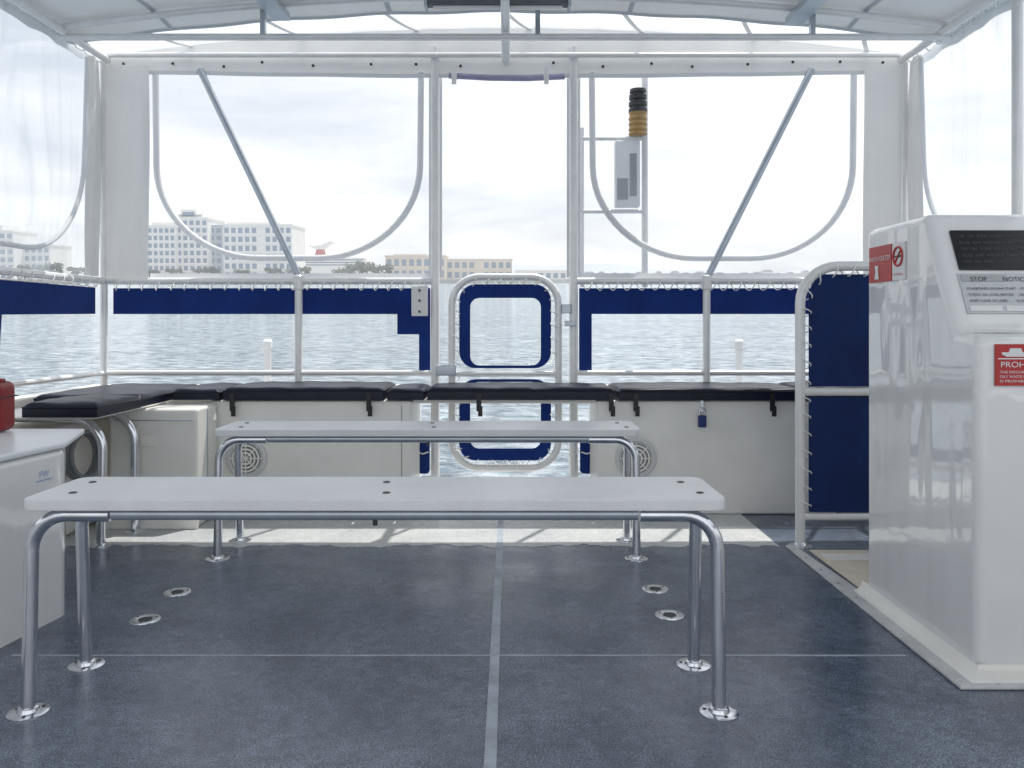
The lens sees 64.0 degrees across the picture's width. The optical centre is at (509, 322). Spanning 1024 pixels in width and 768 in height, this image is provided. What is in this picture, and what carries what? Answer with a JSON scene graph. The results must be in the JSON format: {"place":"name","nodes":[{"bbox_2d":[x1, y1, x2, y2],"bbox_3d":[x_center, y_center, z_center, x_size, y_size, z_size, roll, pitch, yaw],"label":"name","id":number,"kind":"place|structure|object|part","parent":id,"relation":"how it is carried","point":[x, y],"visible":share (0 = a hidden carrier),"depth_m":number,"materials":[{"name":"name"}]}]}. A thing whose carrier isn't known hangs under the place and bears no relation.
{"place":"outdoors","nodes":[
{"label":"outdoors","id":0,"kind":"place"},
{"bbox_2d":[0,225,37,278],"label":"apartment building","id":1,"kind":"structure","parent":0,"point":[12,257],"depth_m":470.13,"materials":[{"name":"concrete"}]},
{"bbox_2d":[24,244,71,278],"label":"apartment building","id":2,"kind":"structure","parent":0,"point":[53,253],"depth_m":479.26,"materials":[{"name":"concrete"}]},
{"bbox_2d":[148,222,178,277],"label":"hotel building","id":3,"kind":"structure","parent":0,"point":[163,252],"depth_m":428.52,"materials":[{"name":"concrete"}]},
{"bbox_2d":[175,209,225,272],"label":"hotel building","id":4,"kind":"structure","parent":0,"point":[193,254],"depth_m":432.61,"materials":[{"name":"concrete"}]},
{"bbox_2d":[222,222,305,272],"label":"hotel building","id":5,"kind":"structure","parent":0,"point":[254,238],"depth_m":424.45,"materials":[{"name":"concrete"}]},
{"bbox_2d":[7,279,568,282],"bbox_3d":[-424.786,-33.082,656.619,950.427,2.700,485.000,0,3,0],"label":"shore land","id":6,"kind":"structure","parent":0,"point":[441,280],"depth_m":414.43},
{"bbox_2d":[17,264,33,278],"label":"tree","id":7,"kind":"object","parent":6,"relation":"on","point":[20,266],"visible":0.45,"depth_m":420.89,"materials":[{"name":"green plant"}]},
{"bbox_2d":[35,262,63,272],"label":"tree","id":8,"kind":"object","parent":6,"relation":"on","point":[57,266],"visible":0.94,"depth_m":418.95,"materials":[{"name":"green plant"}]},
{"bbox_2d":[66,266,84,274],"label":"tree","id":9,"kind":"object","parent":6,"relation":"on","point":[76,271],"visible":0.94,"depth_m":418.53,"materials":[{"name":"green plant"}]},
{"bbox_2d":[148,269,160,276],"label":"tree","id":10,"kind":"object","parent":6,"relation":"on","point":[152,271],"visible":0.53,"depth_m":420.03,"materials":[{"name":"green plant"}]},
{"bbox_2d":[165,268,183,272],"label":"tree","id":11,"kind":"object","parent":6,"relation":"on","point":[170,270],"visible":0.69,"depth_m":422.45,"materials":[{"name":"green plant"}]},
{"bbox_2d":[191,266,215,272],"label":"tree","id":12,"kind":"object","parent":6,"relation":"on","point":[211,268],"visible":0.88,"depth_m":420.43,"materials":[{"name":"green plant"}]},
{"bbox_2d":[206,268,220,272],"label":"tree","id":13,"kind":"object","parent":6,"relation":"on","point":[216,270],"visible":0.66,"depth_m":421.71,"materials":[{"name":"green plant"}]},
{"bbox_2d":[211,225,223,272],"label":"hotel link","id":14,"kind":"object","parent":6,"relation":"on","point":[217,241],"visible":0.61,"depth_m":438.36,"materials":[{"name":"white glass"}]},
{"bbox_2d":[233,268,249,272],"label":"tree","id":15,"kind":"object","parent":6,"relation":"on","point":[240,271],"visible":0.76,"depth_m":421.57,"materials":[{"name":"green plant"}]},
{"bbox_2d":[263,267,284,272],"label":"tree","id":16,"kind":"object","parent":6,"relation":"on","point":[268,270],"visible":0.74,"depth_m":419.79,"materials":[{"name":"green plant"}]},
{"bbox_2d":[285,266,311,272],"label":"tree","id":17,"kind":"object","parent":6,"relation":"on","point":[305,269],"visible":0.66,"depth_m":418.44,"materials":[{"name":"green plant"}]},
{"bbox_2d":[331,267,353,272],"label":"tree","id":18,"kind":"object","parent":6,"relation":"on","point":[343,270],"visible":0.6,"depth_m":504.93,"materials":[{"name":"green plant"}]},
{"bbox_2d":[345,262,362,272],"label":"tree","id":19,"kind":"object","parent":6,"relation":"on","point":[353,268],"visible":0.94,"depth_m":497.52,"materials":[{"name":"green plant"}]},
{"bbox_2d":[354,261,377,272],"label":"tree","id":20,"kind":"object","parent":6,"relation":"on","point":[369,265],"visible":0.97,"depth_m":497.51,"materials":[{"name":"green plant"}]},
{"bbox_2d":[365,263,393,272],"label":"tree","id":21,"kind":"object","parent":6,"relation":"on","point":[388,269],"visible":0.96,"depth_m":500.61,"materials":[{"name":"green plant"}]},
{"bbox_2d":[0,283,810,476],"bbox_3d":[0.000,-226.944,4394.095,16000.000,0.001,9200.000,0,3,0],"label":"sea","id":22,"kind":"structure","parent":0,"point":[505,331],"depth_m":22.16,"materials":[{"name":"liquid"}]},
{"bbox_2d":[14,384,607,476],"bbox_3d":[-0.020,1.100,1.675,4.680,1.500,6.550,0,0,0],"label":"boat hull","id":23,"kind":"object","parent":22,"relation":"on","point":[22,400],"visible":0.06,"depth_m":4.16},
{"bbox_2d":[263,339,271,381],"bbox_3d":[-1.550,0.777,4.970,0.060,1.345,0.620,0,0,0],"label":"stern pole","id":24,"kind":"object","parent":23,"relation":"attached to","point":[267,345],"visible":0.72,"depth_m":5.23,"materials":[{"name":"grey metal"}]},
{"bbox_2d":[734,339,743,381],"bbox_3d":[1.470,0.777,4.970,0.060,1.345,0.620,0,0,0],"label":"stern pole","id":25,"kind":"object","parent":23,"relation":"attached to","point":[738,345],"visible":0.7,"depth_m":5.23,"materials":[{"name":"grey metal"}]},
{"bbox_2d":[306,241,383,272],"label":"cruise ship","id":26,"kind":"object","parent":22,"relation":"on","point":[322,266],"visible":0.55,"depth_m":660.28,"materials":[{"name":"white paint"}]},
{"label":"deck windows","id":27,"kind":"part","parent":26,"relation":"part of","materials":[{"name":"white glass"}]},
{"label":"deck windows","id":28,"kind":"part","parent":26,"relation":"part of","materials":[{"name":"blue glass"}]},
{"bbox_2d":[385,254,448,278],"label":"terminal building","id":29,"kind":"structure","parent":0,"point":[409,263],"depth_m":518.64,"materials":[{"name":"beige paint"}]},
{"bbox_2d":[394,259,398,265],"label":"window","id":30,"kind":"structure","parent":29,"relation":"in","point":[396,261],"depth_m":518.50,"materials":[{"name":"blue glass"}]},
{"bbox_2d":[409,259,413,265],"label":"window","id":31,"kind":"structure","parent":29,"relation":"in","point":[411,261],"depth_m":518.50,"materials":[{"name":"blue glass"}]},
{"bbox_2d":[424,259,428,265],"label":"window","id":32,"kind":"structure","parent":29,"relation":"in","point":[426,261],"depth_m":518.50,"materials":[{"name":"blue glass"}]},
{"bbox_2d":[78,263,862,277],"bbox_3d":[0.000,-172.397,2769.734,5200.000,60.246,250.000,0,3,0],"label":"hills","id":33,"kind":"structure","parent":0,"point":[605,268],"depth_m":2822.55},
{"bbox_2d":[446,259,512,278],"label":"terminal building","id":34,"kind":"structure","parent":0,"point":[459,268],"depth_m":528.75,"materials":[{"name":"beige paint"}]},
{"bbox_2d":[462,262,466,267],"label":"window","id":35,"kind":"structure","parent":34,"relation":"in","point":[464,264],"depth_m":528.60,"materials":[{"name":"blue glass"}]},
{"bbox_2d":[469,262,473,267],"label":"window","id":36,"kind":"structure","parent":34,"relation":"in","point":[471,264],"depth_m":528.60,"materials":[{"name":"blue glass"}]},
{"bbox_2d":[484,262,488,267],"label":"window","id":37,"kind":"structure","parent":34,"relation":"in","point":[486,264],"depth_m":528.60,"materials":[{"name":"blue glass"}]},
{"bbox_2d":[491,262,495,267],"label":"window","id":38,"kind":"structure","parent":34,"relation":"in","point":[493,264],"depth_m":528.60,"materials":[{"name":"blue glass"}]},
{"bbox_2d":[506,262,510,267],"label":"window","id":39,"kind":"structure","parent":34,"relation":"in","point":[508,264],"depth_m":528.60,"materials":[{"name":"blue glass"}]},
{"bbox_2d":[0,512,1023,767],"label":"deck","id":40,"kind":"structure","parent":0,"point":[416,644],"depth_m":2.30,"materials":[{"name":"paint"}]},
{"bbox_2d":[0,429,83,647],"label":"storage box","id":41,"kind":"object","parent":40,"relation":"on","point":[32,461],"visible":0.84,"depth_m":2.53,"materials":[{"name":"white plastic"}]},
{"bbox_2d":[0,378,18,431],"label":"red case","id":42,"kind":"object","parent":41,"relation":"on","point":[7,405],"visible":1,"depth_m":2.90,"materials":[{"name":"plastic"}]},
{"bbox_2d":[0,0,110,386],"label":"side rail frame","id":43,"kind":"object","parent":40,"relation":"on","point":[31,10],"visible":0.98,"depth_m":3.96,"materials":[{"name":"white metal"}]},
{"bbox_2d":[0,268,98,337],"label":"side spray cloth","id":44,"kind":"object","parent":43,"relation":"attached to","point":[20,297],"visible":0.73,"depth_m":3.95,"materials":[{"name":"blue fabric"}]},
{"bbox_2d":[11,417,109,535],"bbox_3d":[-2.086,0.700,3.945,0.288,0.499,0.990,0,0,0],"label":"under seat moulding","id":45,"kind":"object","parent":40,"relation":"on","point":[83,453],"visible":0.03,"depth_m":3.71,"materials":[{"name":"white plastic"}]},
{"bbox_2d":[15,400,174,548],"bbox_3d":[-1.927,0.668,3.890,0.547,0.566,1.120,0,0,0],"label":"side seat frame","id":46,"kind":"object","parent":40,"relation":"on","point":[93,427],"visible":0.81,"depth_m":3.49,"materials":[{"name":"metal"}]},
{"bbox_2d":[21,394,140,417],"bbox_3d":[-1.817,0.351,3.505,0.313,0.066,0.398,0,0,0],"label":"seat cushion","id":47,"kind":"object","parent":46,"relation":"on","point":[92,406],"visible":1,"depth_m":3.33,"materials":[{"name":"black leather"}]},
{"bbox_2d":[65,430,97,479],"bbox_3d":[-1.882,0.586,3.620,0.054,0.225,0.192,1,3,22],"label":"coiled hose","id":48,"kind":"object","parent":46,"relation":"hanging from","point":[73,472],"visible":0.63,"depth_m":3.58,"materials":[{"name":"grey"}]},
{"bbox_2d":[33,383,196,406],"bbox_3d":[-1.925,0.353,4.098,0.498,0.061,0.733,0,0,0],"label":"seat cushion","id":49,"kind":"object","parent":46,"relation":"on","point":[148,394],"visible":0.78,"depth_m":3.94,"materials":[{"name":"black leather"}]},
{"bbox_2d":[129,614,160,624],"bbox_3d":[-1.165,0.948,2.620,0.094,0.004,0.094,0,0,0],"label":"deck socket","id":50,"kind":"object","parent":40,"relation":"attached to","point":[144,619],"visible":1,"depth_m":2.61,"materials":[{"name":"metal"}]},
{"bbox_2d":[106,403,215,528],"bbox_3d":[-1.650,0.673,3.897,0.440,0.552,0.285,0,0,0],"label":"corner locker","id":51,"kind":"object","parent":40,"relation":"on","point":[177,439],"visible":0.56,"depth_m":3.78,"materials":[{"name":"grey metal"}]},
{"bbox_2d":[163,587,191,596],"bbox_3d":[-1.170,0.948,2.886,0.094,0.004,0.094,0,0,0],"label":"deck socket","id":52,"kind":"object","parent":40,"relation":"attached to","point":[175,592],"visible":1,"depth_m":2.88,"materials":[{"name":"metal"}]},
{"bbox_2d":[210,398,419,476],"bbox_3d":[-0.985,0.667,4.234,1.000,0.564,0.411,0,0,0],"label":"stern locker","id":53,"kind":"object","parent":40,"relation":"on","point":[333,460],"visible":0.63,"depth_m":4.05,"materials":[{"name":"grey plastic"}]},
{"bbox_2d":[172,382,241,399],"bbox_3d":[-1.540,0.351,4.240,0.238,0.058,0.448,0,0,0],"label":"seat cushion","id":54,"kind":"object","parent":53,"relation":"on","point":[211,391],"visible":0.88,"depth_m":4.02,"materials":[{"name":"black leather"}]},
{"bbox_2d":[223,381,395,415],"bbox_3d":[-1.012,0.387,4.238,0.793,0.147,0.452,0,0,0],"label":"seat cushion","id":55,"kind":"object","parent":53,"relation":"on","point":[368,392],"visible":0.98,"depth_m":4.02,"materials":[{"name":"black leather"}]},
{"bbox_2d":[387,383,430,399],"bbox_3d":[-0.511,0.350,4.200,0.186,0.059,0.368,0,0,0],"label":"seat cushion","id":56,"kind":"object","parent":53,"relation":"on","point":[414,391],"visible":0.97,"depth_m":4.02,"materials":[{"name":"black leather"}]},
{"bbox_2d":[420,443,429,473],"bbox_3d":[-0.468,0.720,4.441,0.070,0.200,0.029,0,0,0],"label":"folded cloth","id":57,"kind":"object","parent":53,"relation":"attached to","point":[424,459],"visible":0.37,"depth_m":4.44,"materials":[{"name":"blue fabric"}]},
{"bbox_2d":[413,397,595,402],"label":"seat bridge","id":58,"kind":"structure","parent":53,"relation":"on","point":[425,400],"depth_m":4.07,"materials":[{"name":"silver metal"}]},
{"bbox_2d":[427,382,614,415],"bbox_3d":[0.056,0.387,4.198,0.926,0.146,0.372,0,0,0],"label":"seat cushion","id":59,"kind":"object","parent":58,"relation":"on","point":[478,392],"visible":1,"depth_m":4.02,"materials":[{"name":"black leather"}]},
{"bbox_2d":[6,477,738,721],"bbox_3d":[-0.331,0.689,2.132,1.776,0.525,0.369,0,0,0],"label":"bench","id":60,"kind":"object","parent":40,"relation":"on","point":[81,503],"visible":1,"depth_m":2.00,"materials":[{"name":"metal"}]},
{"bbox_2d":[205,421,647,562],"bbox_3d":[-0.331,0.689,3.428,1.776,0.525,0.369,0,0,0],"label":"bench","id":61,"kind":"object","parent":40,"relation":"on","point":[240,434],"visible":0.97,"depth_m":3.29,"materials":[{"name":"metal"}]},
{"bbox_2d":[100,46,907,476],"bbox_3d":[-0.029,-0.280,4.500,4.436,2.460,0.120,0,0,0],"label":"stern rail frame","id":62,"kind":"object","parent":40,"relation":"on","point":[298,280],"visible":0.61,"depth_m":4.48,"materials":[{"name":"white metal"}]},
{"bbox_2d":[113,281,429,369],"bbox_3d":[-1.319,0.027,4.516,1.762,0.519,0.065,0,3,0],"label":"spray cloth","id":63,"kind":"object","parent":62,"relation":"attached to","point":[253,300],"visible":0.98,"depth_m":4.53,"materials":[{"name":"blue fabric"}]},
{"bbox_2d":[411,286,427,315],"bbox_3d":[-0.490,-0.117,4.473,0.090,0.165,0.025,0,0,0],"label":"rail bracket","id":64,"kind":"object","parent":62,"relation":"attached to","point":[419,300],"visible":1,"depth_m":4.46,"materials":[{"name":"silver metal"}]},
{"bbox_2d":[106,26,902,281],"bbox_3d":[-0.030,-0.928,4.515,4.430,1.416,0.070,0,0,0],"label":"window curtain","id":65,"kind":"object","parent":62,"relation":"hanging from","point":[127,154],"depth_m":4.51,"materials":[{"name":"white fabric"}]},
{"bbox_2d":[436,273,575,470],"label":"gate","id":66,"kind":"structure","parent":62,"relation":"attached to","point":[471,293],"depth_m":4.49,"materials":[{"name":"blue metal"}]},
{"bbox_2d":[449,67,564,83],"bbox_3d":[-0.015,-1.335,4.455,0.632,0.090,0.050,0,0,0],"label":"rolled curtain","id":67,"kind":"object","parent":62,"relation":"hanging from","point":[545,76],"visible":1,"depth_m":4.45,"materials":[{"name":"white fabric"}]},
{"bbox_2d":[0,0,1023,69],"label":"canopy","id":68,"kind":"object","parent":62,"relation":"attached to","point":[865,21],"visible":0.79,"depth_m":4.04,"materials":[{"name":"white plastic"}]},
{"bbox_2d":[0,55,101,275],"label":"side curtain","id":69,"kind":"object","parent":68,"relation":"hanging from","point":[91,170],"visible":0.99,"depth_m":4.38,"materials":[{"name":"plastic"}]},
{"bbox_2d":[424,0,571,11],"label":"light fixture","id":70,"kind":"object","parent":68,"relation":"attached to","point":[495,4],"visible":1,"depth_m":3.85,"materials":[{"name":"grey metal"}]},
{"bbox_2d":[907,53,937,220],"bbox_3d":[2.219,-0.843,2.342,0.095,1.215,4.285,0,0,0],"label":"side curtain","id":71,"kind":"object","parent":68,"relation":"hanging from","point":[917,177],"visible":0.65,"depth_m":4.38,"materials":[{"name":"plastic"}]},
{"bbox_2d":[580,78,647,286],"bbox_3d":[0.590,-0.815,4.628,0.384,1.230,0.063,0,0,0],"label":"equipment rack","id":72,"kind":"object","parent":62,"relation":"attached to","point":[626,171],"visible":0.94,"depth_m":4.61,"materials":[{"name":"white metal"}]},
{"bbox_2d":[628,87,647,135],"bbox_3d":[0.726,-1.189,4.630,0.108,0.268,0.108,0,0,0],"label":"stack of rubber rings","id":73,"kind":"object","parent":72,"relation":"on","point":[638,118],"visible":0.98,"depth_m":4.59,"materials":[{"name":"black rubber"}]},
{"bbox_2d":[579,281,809,369],"bbox_3d":[1.268,0.026,4.516,1.765,0.520,0.065,0,3,0],"label":"spray cloth","id":74,"kind":"object","parent":62,"relation":"attached to","point":[684,300],"visible":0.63,"depth_m":4.53,"materials":[{"name":"blue fabric"}]},
{"bbox_2d":[642,584,668,592],"bbox_3d":[0.520,0.948,2.920,0.094,0.004,0.094,0,0,0],"label":"deck socket","id":75,"kind":"object","parent":40,"relation":"attached to","point":[652,588],"visible":1,"depth_m":2.92,"materials":[{"name":"metal"}]},
{"bbox_2d":[655,610,683,619],"bbox_3d":[0.520,0.948,2.660,0.094,0.004,0.094,0,0,0],"label":"deck socket","id":76,"kind":"object","parent":40,"relation":"attached to","point":[669,614],"visible":1,"depth_m":2.66,"materials":[{"name":"metal"}]},
{"bbox_2d":[590,397,835,513],"bbox_3d":[1.028,0.667,4.234,1.185,0.564,0.411,0,0,0],"label":"stern locker","id":77,"kind":"object","parent":40,"relation":"on","point":[738,456],"visible":0.44,"depth_m":4.05,"materials":[{"name":"grey plastic"}]},
{"bbox_2d":[580,443,589,473],"bbox_3d":[0.418,0.720,4.441,0.070,0.200,0.029,0,0,0],"label":"folded cloth","id":78,"kind":"object","parent":77,"relation":"attached to","point":[584,458],"visible":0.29,"depth_m":4.44,"materials":[{"name":"blue fabric"}]},
{"bbox_2d":[608,382,794,415],"bbox_3d":[0.986,0.389,4.238,0.906,0.143,0.452,0,0,0],"label":"seat cushion","id":79,"kind":"object","parent":77,"relation":"on","point":[635,392],"visible":0.91,"depth_m":4.02,"materials":[{"name":"black leather"}]},
{"bbox_2d":[698,400,705,426],"bbox_3d":[0.947,0.450,4.032,0.040,0.131,0.035,0,0,0],"label":"padlock","id":80,"kind":"object","parent":77,"relation":"hanging from","point":[701,420],"visible":1,"depth_m":4.02,"materials":[{"name":"blue metal"}]},
{"bbox_2d":[778,381,868,399],"bbox_3d":[1.778,0.347,4.240,0.653,0.066,0.448,0,0,0],"label":"seat cushion","id":81,"kind":"object","parent":77,"relation":"on","point":[790,384],"visible":0.14,"depth_m":4.04,"materials":[{"name":"leather"}]},
{"bbox_2d":[788,261,868,548],"bbox_3d":[1.678,0.345,3.480,0.986,1.210,0.100,0,0,0],"label":"canvas screen","id":82,"kind":"object","parent":40,"relation":"on","point":[838,349],"visible":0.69,"depth_m":3.48,"materials":[{"name":"blue fabric"}]},
{"bbox_2d":[810,550,868,587],"bbox_3d":[1.673,0.946,3.155,0.855,0.006,0.490,0,0,0],"label":"floor mat","id":83,"kind":"object","parent":40,"relation":"on","point":[855,573],"visible":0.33,"depth_m":3.17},
{"bbox_2d":[820,553,868,560],"bbox_3d":[1.440,0.940,3.285,0.360,0.006,0.090,0,0,0],"label":"threshold plate","id":84,"kind":"object","parent":83,"relation":"on","point":[846,556],"visible":0.51,"depth_m":3.28,"materials":[{"name":"silver metal"}]},
{"bbox_2d":[786,215,1023,689],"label":"helm console","id":85,"kind":"object","parent":40,"relation":"on","point":[942,592],"visible":0.99,"depth_m":2.36,"materials":[{"name":"plastic"}]},
{"bbox_2d":[869,244,891,282],"bbox_3d":[1.236,-0.195,2.730,0.007,0.120,0.164,0,0,0],"label":"warning sign","id":86,"kind":"object","parent":85,"relation":"attached to","point":[880,263],"visible":1,"depth_m":2.73,"materials":[{"name":"red paint"}]},
{"bbox_2d":[892,241,905,280],"bbox_3d":[1.234,-0.195,2.601,0.010,0.120,0.082,0,0,0],"label":"no smoking sign","id":87,"kind":"object","parent":85,"relation":"attached to","point":[898,260],"visible":1,"depth_m":2.59,"materials":[{"name":"red paint"}]},
{"bbox_2d":[994,344,1023,385],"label":"prohibition sign","id":88,"kind":"object","parent":85,"relation":"attached to","point":[1008,364],"visible":1,"depth_m":2.16,"materials":[{"name":"red paint"}]},
{"bbox_2d":[897,0,1022,214],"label":"side rail frame","id":89,"kind":"object","parent":40,"relation":"on","point":[1016,105],"visible":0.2,"depth_m":3.49,"materials":[{"name":"white metal"}]},
{"bbox_2d":[0,2,1023,274],"label":"sky","id":90,"kind":"structure","parent":0,"point":[335,158],"materials":[{"name":"white"}]},
{"bbox_2d":[515,270,566,278],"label":"warehouse","id":91,"kind":"structure","parent":0,"point":[555,274],"depth_m":598.85,"materials":[{"name":"concrete"}]},
{"bbox_2d":[759,270,772,272],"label":"house","id":92,"kind":"structure","parent":0,"point":[766,271],"depth_m":1542.18,"materials":[{"name":"white"}]}
]}

